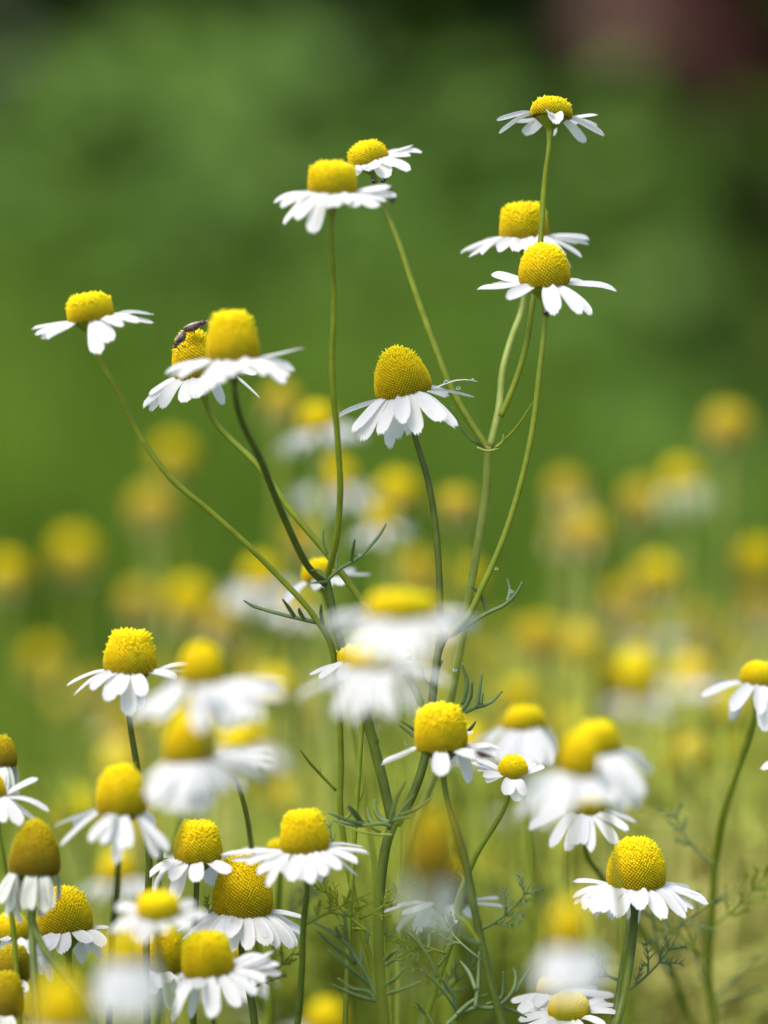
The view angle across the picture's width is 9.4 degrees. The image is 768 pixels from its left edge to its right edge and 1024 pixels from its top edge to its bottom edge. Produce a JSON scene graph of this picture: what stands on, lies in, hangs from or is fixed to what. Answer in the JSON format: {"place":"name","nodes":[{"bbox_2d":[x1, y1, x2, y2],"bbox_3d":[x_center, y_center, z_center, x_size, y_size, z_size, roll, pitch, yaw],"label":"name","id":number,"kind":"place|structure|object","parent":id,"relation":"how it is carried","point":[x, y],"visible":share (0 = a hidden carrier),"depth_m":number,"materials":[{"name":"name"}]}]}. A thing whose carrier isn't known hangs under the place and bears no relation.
{"place":"outdoors","nodes":[
{"label":"outdoors","id":0,"kind":"place"},
{"bbox_2d":[0,176,767,969],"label":"grass","id":1,"kind":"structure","parent":0,"point":[66,478],"depth_m":2.84,"materials":[{"name":"plant"}]},
{"label":"ground","id":2,"kind":"structure","parent":0,"visible":0},
{"bbox_2d":[0,733,18,826],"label":"chamomile plant","id":3,"kind":"object","parent":2,"relation":"on","point":[8,762],"visible":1,"depth_m":0.79,"materials":[{"name":"white plant"}]},
{"bbox_2d":[0,553,27,879],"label":"chamomile plant","id":4,"kind":"object","parent":2,"relation":"on","point":[13,576],"visible":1,"depth_m":1.18,"materials":[{"name":"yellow plant"}]},
{"bbox_2d":[0,970,29,1023],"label":"chamomile plant","id":5,"kind":"object","parent":2,"relation":"on","point":[11,999],"visible":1,"depth_m":0.78,"materials":[{"name":"yellow plant"}]},
{"bbox_2d":[0,944,29,996],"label":"chamomile plant","id":6,"kind":"object","parent":2,"relation":"on","point":[6,957],"visible":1,"depth_m":0.79,"materials":[{"name":"yellow plant"}]},
{"bbox_2d":[0,775,48,1023],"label":"chamomile plant","id":7,"kind":"object","parent":2,"relation":"on","point":[11,809],"visible":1,"depth_m":0.78,"materials":[{"name":"white plant"}]},
{"bbox_2d":[0,912,49,1023],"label":"chamomile plant","id":8,"kind":"object","parent":2,"relation":"on","point":[21,933],"visible":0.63,"depth_m":0.81,"materials":[{"name":"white plant"}]},
{"bbox_2d":[27,640,63,988],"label":"chamomile plant","id":9,"kind":"object","parent":2,"relation":"on","point":[44,664],"visible":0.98,"depth_m":1.29,"materials":[{"name":"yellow plant"}]},
{"bbox_2d":[0,817,98,1023],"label":"chamomile plant","id":10,"kind":"object","parent":2,"relation":"on","point":[34,863],"visible":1,"depth_m":0.78,"materials":[{"name":"yellow plant"}]},
{"bbox_2d":[30,972,91,1023],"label":"chamomile plant","id":11,"kind":"object","parent":2,"relation":"on","point":[60,999],"visible":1,"depth_m":0.61,"materials":[{"name":"yellow plant"}]},
{"bbox_2d":[23,884,108,979],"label":"chamomile plant","id":12,"kind":"object","parent":2,"relation":"on","point":[65,926],"visible":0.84,"depth_m":0.80,"materials":[{"name":"white plant"}]},
{"bbox_2d":[53,530,96,977],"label":"chamomile plant","id":13,"kind":"object","parent":2,"relation":"on","point":[73,558],"visible":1,"depth_m":1.27,"materials":[{"name":"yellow plant"}]},
{"bbox_2d":[7,357,181,499],"bbox_3d":[-0.511,-0.011,3.641,1.170,0.497,0.897,0,4,0],"label":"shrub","id":14,"kind":"object","parent":2,"relation":"on","point":[177,428],"depth_m":3.37,"materials":[{"name":"green plant"}]},
{"bbox_2d":[80,673,112,964],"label":"chamomile plant","id":15,"kind":"object","parent":2,"relation":"on","point":[98,705],"visible":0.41,"depth_m":1.25,"materials":[{"name":"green plant"}]},
{"bbox_2d":[54,761,168,1023],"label":"chamomile plant","id":16,"kind":"object","parent":2,"relation":"on","point":[120,801],"visible":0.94,"depth_m":0.76,"materials":[{"name":"white plant"}]},
{"bbox_2d":[79,851,152,1023],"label":"chamomile plant","id":17,"kind":"object","parent":2,"relation":"on","point":[130,885],"visible":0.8,"depth_m":0.95,"materials":[{"name":"white plant"}]},
{"bbox_2d":[104,708,141,1020],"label":"chamomile plant","id":18,"kind":"object","parent":2,"relation":"on","point":[116,727],"visible":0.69,"depth_m":1.18,"materials":[{"name":"yellow plant"}]},
{"bbox_2d":[67,627,179,1023],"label":"chamomile plant","id":19,"kind":"object","parent":2,"relation":"on","point":[129,661],"visible":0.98,"depth_m":0.79,"materials":[{"name":"white plant"}]},
{"bbox_2d":[94,935,162,1023],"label":"chamomile plant","id":20,"kind":"object","parent":2,"relation":"on","point":[126,983],"visible":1,"depth_m":0.65,"materials":[{"name":"white plant"}]},
{"bbox_2d":[124,818,144,892],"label":"chamomile plant","id":21,"kind":"object","parent":2,"relation":"on","point":[139,856],"visible":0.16,"depth_m":1.09,"materials":[{"name":"green plant"}]},
{"bbox_2d":[119,582,156,872],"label":"chamomile plant","id":22,"kind":"object","parent":2,"relation":"on","point":[137,604],"visible":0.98,"depth_m":1.20,"materials":[{"name":"yellow plant"}]},
{"bbox_2d":[130,485,173,849],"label":"chamomile plant","id":23,"kind":"object","parent":2,"relation":"on","point":[151,510],"visible":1,"depth_m":1.20,"materials":[{"name":"yellow plant"}]},
{"bbox_2d":[110,888,206,1023],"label":"chamomile plant","id":24,"kind":"object","parent":2,"relation":"on","point":[156,911],"visible":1,"depth_m":0.74,"materials":[{"name":"white plant"}]},
{"bbox_2d":[138,924,182,1023],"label":"chamomile plant","id":25,"kind":"object","parent":2,"relation":"on","point":[171,940],"visible":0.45,"depth_m":0.82,"materials":[{"name":"white plant"}]},
{"bbox_2d":[152,435,197,817],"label":"chamomile plant","id":26,"kind":"object","parent":2,"relation":"on","point":[173,455],"visible":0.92,"depth_m":1.25,"materials":[{"name":"yellow plant"}]},
{"bbox_2d":[161,577,213,817],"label":"chamomile plant","id":27,"kind":"object","parent":2,"relation":"on","point":[187,605],"visible":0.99,"depth_m":1.17,"materials":[{"name":"yellow plant"}]},
{"bbox_2d":[149,818,231,1023],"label":"chamomile plant","id":28,"kind":"object","parent":2,"relation":"on","point":[197,856],"visible":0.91,"depth_m":0.79,"materials":[{"name":"white plant"}]},
{"bbox_2d":[131,640,284,1022],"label":"chamomile plant","id":29,"kind":"object","parent":2,"relation":"on","point":[200,673],"visible":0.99,"depth_m":0.70,"materials":[{"name":"white plant"}]},
{"bbox_2d":[144,709,273,1023],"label":"chamomile plant","id":30,"kind":"object","parent":2,"relation":"on","point":[191,773],"visible":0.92,"depth_m":0.72,"materials":[{"name":"white plant"}]},
{"bbox_2d":[209,721,227,997],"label":"chamomile plant","id":31,"kind":"object","parent":2,"relation":"on","point":[217,729],"visible":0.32,"depth_m":1.13,"materials":[{"name":"yellow plant"}]},
{"bbox_2d":[202,603,239,818],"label":"chamomile plant","id":32,"kind":"object","parent":2,"relation":"on","point":[222,633],"visible":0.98,"depth_m":1.13,"materials":[{"name":"yellow plant"}]},
{"bbox_2d":[32,290,416,989],"bbox_3d":[-0.026,0.179,0.813,0.068,0.437,0.038,0,4,0],"label":"chamomile plant","id":33,"kind":"object","parent":2,"relation":"on","point":[92,314],"visible":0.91,"depth_m":0.79,"materials":[{"name":"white plant"}]},
{"bbox_2d":[174,928,281,1023],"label":"chamomile plant","id":34,"kind":"object","parent":2,"relation":"on","point":[209,964],"visible":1,"depth_m":0.77,"materials":[{"name":"white plant"}]},
{"bbox_2d":[198,947,279,1023],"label":"chamomile plant","id":35,"kind":"object","parent":2,"relation":"on","point":[243,996],"visible":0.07,"depth_m":0.86,"materials":[{"name":"white plant"}]},
{"bbox_2d":[177,849,300,1023],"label":"chamomile plant","id":36,"kind":"object","parent":2,"relation":"on","point":[245,917],"visible":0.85,"depth_m":0.80,"materials":[{"name":"white plant"}]},
{"bbox_2d":[220,557,287,830],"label":"chamomile plant","id":37,"kind":"object","parent":2,"relation":"on","point":[260,581],"visible":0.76,"depth_m":1.09,"materials":[{"name":"white plant"}]},
{"bbox_2d":[216,716,291,846],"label":"chamomile plant","id":38,"kind":"object","parent":2,"relation":"on","point":[257,730],"visible":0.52,"depth_m":1.04,"materials":[{"name":"white plant"}]},
{"bbox_2d":[239,650,273,718],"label":"chamomile plant","id":39,"kind":"object","parent":2,"relation":"on","point":[247,664],"visible":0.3,"depth_m":1.16,"materials":[{"name":"yellow plant"}]},
{"bbox_2d":[0,0,544,243],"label":"shrub","id":40,"kind":"object","parent":2,"relation":"on","point":[80,22],"visible":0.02,"depth_m":4.63,"materials":[{"name":"green plant"}]},
{"bbox_2d":[261,779,286,834],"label":"chamomile plant","id":41,"kind":"object","parent":2,"relation":"on","point":[264,803],"visible":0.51,"depth_m":1.09,"materials":[{"name":"green plant"}]},
{"bbox_2d":[262,383,297,979],"bbox_3d":[-0.028,0.173,1.102,0.018,0.408,0.010,-3,5,-40],"label":"chamomile plant","id":42,"kind":"object","parent":2,"relation":"on","point":[280,405],"visible":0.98,"depth_m":1.09,"materials":[{"name":"green plant"}]},
{"bbox_2d":[242,838,331,1023],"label":"chamomile plant","id":43,"kind":"object","parent":2,"relation":"on","point":[274,844],"visible":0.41,"depth_m":0.84,"materials":[{"name":"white plant"}]},
{"bbox_2d":[260,589,314,951],"bbox_3d":[-0.010,0.199,1.059,0.037,0.364,0.016,0,4,0],"label":"chamomile plant","id":44,"kind":"object","parent":2,"relation":"on","point":[296,678],"visible":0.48,"depth_m":1.04,"materials":[{"name":"green plant"}]},
{"bbox_2d":[221,807,372,1023],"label":"chamomile plant","id":45,"kind":"object","parent":2,"relation":"on","point":[309,849],"visible":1,"depth_m":0.78,"materials":[{"name":"white plant"}]},
{"bbox_2d":[287,521,312,749],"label":"chamomile plant","id":46,"kind":"object","parent":2,"relation":"on","point":[304,540],"visible":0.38,"depth_m":1.11,"materials":[{"name":"yellow plant"}]},
{"bbox_2d":[288,706,317,781],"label":"chamomile plant","id":47,"kind":"object","parent":2,"relation":"on","point":[310,724],"visible":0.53,"depth_m":1.11,"materials":[{"name":"green plant"}]},
{"bbox_2d":[16,0,600,241],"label":"shrub","id":48,"kind":"object","parent":2,"relation":"on","point":[543,48],"visible":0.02,"depth_m":5.08,"materials":[{"name":"green plant"}]},
{"bbox_2d":[304,768,323,950],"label":"chamomile plant","id":49,"kind":"object","parent":2,"relation":"on","point":[319,796],"visible":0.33,"depth_m":1.11,"materials":[{"name":"green plant"}]},
{"bbox_2d":[275,401,363,1023],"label":"chamomile plant","id":50,"kind":"object","parent":2,"relation":"on","point":[316,426],"visible":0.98,"depth_m":0.99,"materials":[{"name":"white plant"}]},
{"bbox_2d":[304,996,342,1023],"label":"chamomile plant","id":51,"kind":"object","parent":2,"relation":"on","point":[325,1011],"visible":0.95,"depth_m":0.96,"materials":[{"name":"yellow plant"}]},
{"bbox_2d":[289,457,375,927],"bbox_3d":[-0.015,0.182,1.105,0.029,0.391,0.020,0,4,0],"label":"chamomile plant","id":52,"kind":"object","parent":2,"relation":"on","point":[350,495],"visible":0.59,"depth_m":1.09,"materials":[{"name":"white plant"}]},
{"bbox_2d":[284,557,393,1023],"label":"chamomile plant","id":53,"kind":"object","parent":2,"relation":"on","point":[315,563],"visible":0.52,"depth_m":0.83,"materials":[{"name":"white plant"}]},
{"bbox_2d":[0,37,695,575],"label":"shrub","id":54,"kind":"object","parent":2,"relation":"on","point":[232,161],"visible":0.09,"depth_m":3.38,"materials":[{"name":"green plant"}]},
{"bbox_2d":[310,642,398,1023],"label":"chamomile plant","id":55,"kind":"object","parent":2,"relation":"on","point":[328,669],"visible":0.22,"depth_m":0.80,"materials":[{"name":"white plant"}]},
{"bbox_2d":[296,647,449,1023],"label":"chamomile plant","id":56,"kind":"object","parent":2,"relation":"on","point":[367,680],"visible":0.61,"depth_m":0.70,"materials":[{"name":"white plant"}]},
{"bbox_2d":[142,159,615,1023],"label":"chamomile plant","id":57,"kind":"object","parent":2,"relation":"on","point":[220,351],"visible":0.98,"depth_m":0.79,"materials":[{"name":"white plant"}]},
{"bbox_2d":[0,0,767,421],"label":"shrub","id":58,"kind":"object","parent":2,"relation":"on","point":[186,78],"visible":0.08,"depth_m":3.56,"materials":[{"name":"green plant"}]},
{"bbox_2d":[0,583,767,1023],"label":"field foliage","id":59,"kind":"object","parent":2,"relation":"on","point":[744,845],"visible":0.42,"depth_m":0.99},
{"bbox_2d":[353,504,416,1012],"bbox_3d":[0.007,0.190,1.034,0.030,0.384,0.016,2,4,24],"label":"chamomile plant","id":60,"kind":"object","parent":2,"relation":"on","point":[378,518],"visible":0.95,"depth_m":1.02,"materials":[{"name":"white plant"}]},
{"bbox_2d":[15,602,767,1023],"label":"blossoms","id":61,"kind":"object","parent":2,"relation":"on","point":[635,664],"visible":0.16,"depth_m":1.06,"materials":[{"name":"yellow plant"}]},
{"bbox_2d":[374,470,417,922],"bbox_3d":[-0.002,0.184,1.088,0.010,0.389,0.025,4,5,42],"label":"chamomile plant","id":62,"kind":"object","parent":2,"relation":"on","point":[397,493],"visible":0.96,"depth_m":1.08,"materials":[{"name":"yellow plant"}]},
{"bbox_2d":[324,588,477,1023],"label":"chamomile plant","id":63,"kind":"object","parent":2,"relation":"on","point":[398,618],"visible":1,"depth_m":0.68,"materials":[{"name":"white plant"}]},
{"bbox_2d":[390,962,423,1021],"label":"chamomile plant","id":64,"kind":"object","parent":2,"relation":"on","point":[413,990],"visible":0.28,"depth_m":1.00,"materials":[{"name":"green plant"}]},
{"bbox_2d":[402,551,435,887],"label":"chamomile plant","id":65,"kind":"object","parent":2,"relation":"on","point":[418,571],"visible":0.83,"depth_m":1.16,"materials":[{"name":"yellow plant"}]},
{"bbox_2d":[400,807,459,1023],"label":"chamomile plant","id":66,"kind":"object","parent":2,"relation":"on","point":[432,862],"visible":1,"depth_m":0.64,"materials":[{"name":"yellow plant"}]},
{"bbox_2d":[384,862,509,1023],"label":"chamomile plant","id":67,"kind":"object","parent":2,"relation":"on","point":[466,909],"visible":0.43,"depth_m":0.82,"materials":[{"name":"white plant"}]},
{"bbox_2d":[441,933,455,1023],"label":"chamomile plant","id":68,"kind":"object","parent":2,"relation":"on","point":[447,1012],"visible":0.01,"depth_m":0.94,"materials":[{"name":"green plant"}]},
{"bbox_2d":[438,486,475,844],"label":"chamomile plant","id":69,"kind":"object","parent":2,"relation":"on","point":[456,507],"visible":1,"depth_m":1.06,"materials":[{"name":"yellow plant"}]},
{"bbox_2d":[382,700,542,1023],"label":"chamomile plant","id":70,"kind":"object","parent":2,"relation":"on","point":[441,733],"visible":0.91,"depth_m":0.78,"materials":[{"name":"white plant"}]},
{"bbox_2d":[443,560,481,719],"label":"chamomile plant","id":71,"kind":"object","parent":2,"relation":"on","point":[447,588],"visible":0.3,"depth_m":1.14,"materials":[{"name":"green plant"}]},
{"bbox_2d":[385,754,543,1023],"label":"chamomile plant","id":72,"kind":"object","parent":2,"relation":"on","point":[513,770],"visible":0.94,"depth_m":0.80,"materials":[{"name":"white plant"}]},
{"bbox_2d":[223,0,723,307],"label":"shrub","id":73,"kind":"object","parent":2,"relation":"on","point":[444,24],"visible":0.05,"depth_m":5.13,"materials":[{"name":"green plant"}]},
{"bbox_2d":[347,95,604,1023],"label":"chamomile plant","id":74,"kind":"object","parent":2,"relation":"on","point":[523,226],"visible":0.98,"depth_m":0.81,"materials":[{"name":"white plant"}]},
{"bbox_2d":[483,719,505,893],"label":"chamomile plant","id":75,"kind":"object","parent":2,"relation":"on","point":[497,791],"visible":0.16,"depth_m":1.12,"materials":[{"name":"green plant"}]},
{"bbox_2d":[475,704,559,1022],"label":"chamomile plant","id":76,"kind":"object","parent":2,"relation":"on","point":[528,734],"visible":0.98,"depth_m":0.86,"materials":[{"name":"white plant"}]},
{"bbox_2d":[499,678,537,891],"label":"chamomile plant","id":77,"kind":"object","parent":2,"relation":"on","point":[520,692],"visible":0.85,"depth_m":1.09,"materials":[{"name":"yellow plant"}]},
{"bbox_2d":[517,613,560,904],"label":"chamomile plant","id":78,"kind":"object","parent":2,"relation":"on","point":[538,638],"visible":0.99,"depth_m":1.11,"materials":[{"name":"yellow plant"}]},
{"bbox_2d":[544,517,581,829],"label":"chamomile plant","id":79,"kind":"object","parent":2,"relation":"on","point":[554,540],"visible":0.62,"depth_m":1.18,"materials":[{"name":"green plant"}]},
{"bbox_2d":[511,981,614,1013],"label":"chamomile plant","id":80,"kind":"object","parent":2,"relation":"on","point":[539,999],"visible":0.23,"depth_m":0.81,"materials":[{"name":"white plant"}]},
{"bbox_2d":[515,728,613,1023],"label":"chamomile plant","id":81,"kind":"object","parent":2,"relation":"on","point":[566,788],"visible":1,"depth_m":0.71,"materials":[{"name":"white plant"}]},
{"bbox_2d":[518,993,615,1023],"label":"chamomile plant","id":82,"kind":"object","parent":2,"relation":"on","point":[580,1006],"visible":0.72,"depth_m":0.80,"materials":[{"name":"white plant"}]},
{"bbox_2d":[534,898,605,1023],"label":"chamomile plant","id":83,"kind":"object","parent":2,"relation":"on","point":[572,964],"visible":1,"depth_m":0.63,"materials":[{"name":"white plant"}]},
{"bbox_2d":[548,470,594,696],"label":"chamomile plant","id":84,"kind":"object","parent":2,"relation":"on","point":[567,492],"visible":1,"depth_m":1.17,"materials":[{"name":"yellow plant"}]},
{"bbox_2d":[565,510,606,721],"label":"chamomile plant","id":85,"kind":"object","parent":2,"relation":"on","point":[586,536],"visible":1,"depth_m":1.11,"materials":[{"name":"yellow plant"}]},
{"bbox_2d":[580,654,624,720],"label":"chamomile plant","id":86,"kind":"object","parent":2,"relation":"on","point":[605,683],"visible":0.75,"depth_m":1.12,"materials":[{"name":"yellow plant"}]},
{"bbox_2d":[555,0,666,377],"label":"shrub","id":87,"kind":"object","parent":2,"relation":"on","point":[567,8],"depth_m":4.81,"materials":[{"name":"green plant"}]},
{"bbox_2d":[576,718,652,1023],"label":"chamomile plant","id":88,"kind":"object","parent":2,"relation":"on","point":[619,769],"visible":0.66,"depth_m":0.73,"materials":[{"name":"white plant"}]},
{"bbox_2d":[601,576,645,809],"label":"chamomile plant","id":89,"kind":"object","parent":2,"relation":"on","point":[622,613],"visible":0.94,"depth_m":1.16,"materials":[{"name":"yellow plant"}]},
{"bbox_2d":[529,795,728,1023],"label":"chamomile plant","id":90,"kind":"object","parent":2,"relation":"on","point":[589,811],"visible":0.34,"depth_m":0.82,"materials":[{"name":"white plant"}]},
{"bbox_2d":[599,681,675,822],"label":"chamomile plant","id":91,"kind":"object","parent":2,"relation":"on","point":[653,694],"visible":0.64,"depth_m":1.08,"materials":[{"name":"white plant"}]},
{"bbox_2d":[619,481,659,647],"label":"chamomile plant","id":92,"kind":"object","parent":2,"relation":"on","point":[639,499],"visible":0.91,"depth_m":1.17,"materials":[{"name":"yellow plant"}]},
{"bbox_2d":[572,835,707,1023],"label":"chamomile plant","id":93,"kind":"object","parent":2,"relation":"on","point":[641,864],"visible":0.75,"depth_m":0.80,"materials":[{"name":"white plant"}]},
{"bbox_2d":[521,316,767,651],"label":"shrub","id":94,"kind":"object","parent":2,"relation":"on","point":[653,334],"visible":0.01,"depth_m":3.24,"materials":[{"name":"green plant"}]},
{"bbox_2d":[612,614,676,774],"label":"chamomile plant","id":95,"kind":"object","parent":2,"relation":"on","point":[641,634],"visible":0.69,"depth_m":1.16,"materials":[{"name":"yellow plant"}]},
{"bbox_2d":[631,555,676,731],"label":"chamomile plant","id":96,"kind":"object","parent":2,"relation":"on","point":[655,582],"visible":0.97,"depth_m":1.14,"materials":[{"name":"yellow plant"}]},
{"bbox_2d":[564,0,767,392],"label":"shrub","id":97,"kind":"object","parent":2,"relation":"on","point":[716,51],"visible":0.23,"depth_m":3.71,"materials":[{"name":"green plant"}]},
{"bbox_2d":[654,460,715,704],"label":"chamomile plant","id":98,"kind":"object","parent":2,"relation":"on","point":[683,493],"visible":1,"depth_m":1.14,"materials":[{"name":"yellow plant"}]},
{"bbox_2d":[675,605,711,706],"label":"chamomile plant","id":99,"kind":"object","parent":2,"relation":"on","point":[699,627],"visible":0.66,"depth_m":1.18,"materials":[{"name":"yellow plant"}]},
{"bbox_2d":[647,659,767,1023],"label":"chamomile plant","id":100,"kind":"object","parent":2,"relation":"on","point":[753,678],"visible":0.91,"depth_m":0.83,"materials":[{"name":"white plant"}]},
{"bbox_2d":[701,638,742,724],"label":"chamomile plant","id":101,"kind":"object","parent":2,"relation":"on","point":[730,648],"visible":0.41,"depth_m":1.18,"materials":[{"name":"yellow plant"}]},
{"bbox_2d":[698,403,749,831],"bbox_3d":[0.077,0.173,1.161,0.027,0.401,0.011,0,4,0],"label":"chamomile plant","id":102,"kind":"object","parent":2,"relation":"on","point":[726,429],"visible":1,"depth_m":1.15,"materials":[{"name":"yellow plant"}]},
{"bbox_2d":[734,539,767,826],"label":"chamomile plant","id":103,"kind":"object","parent":2,"relation":"on","point":[752,561],"visible":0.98,"depth_m":1.16,"materials":[{"name":"yellow plant"}]},
{"bbox_2d":[739,583,767,752],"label":"chamomile plant","id":104,"kind":"object","parent":2,"relation":"on","point":[753,604],"visible":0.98,"depth_m":1.16,"materials":[{"name":"yellow plant"}]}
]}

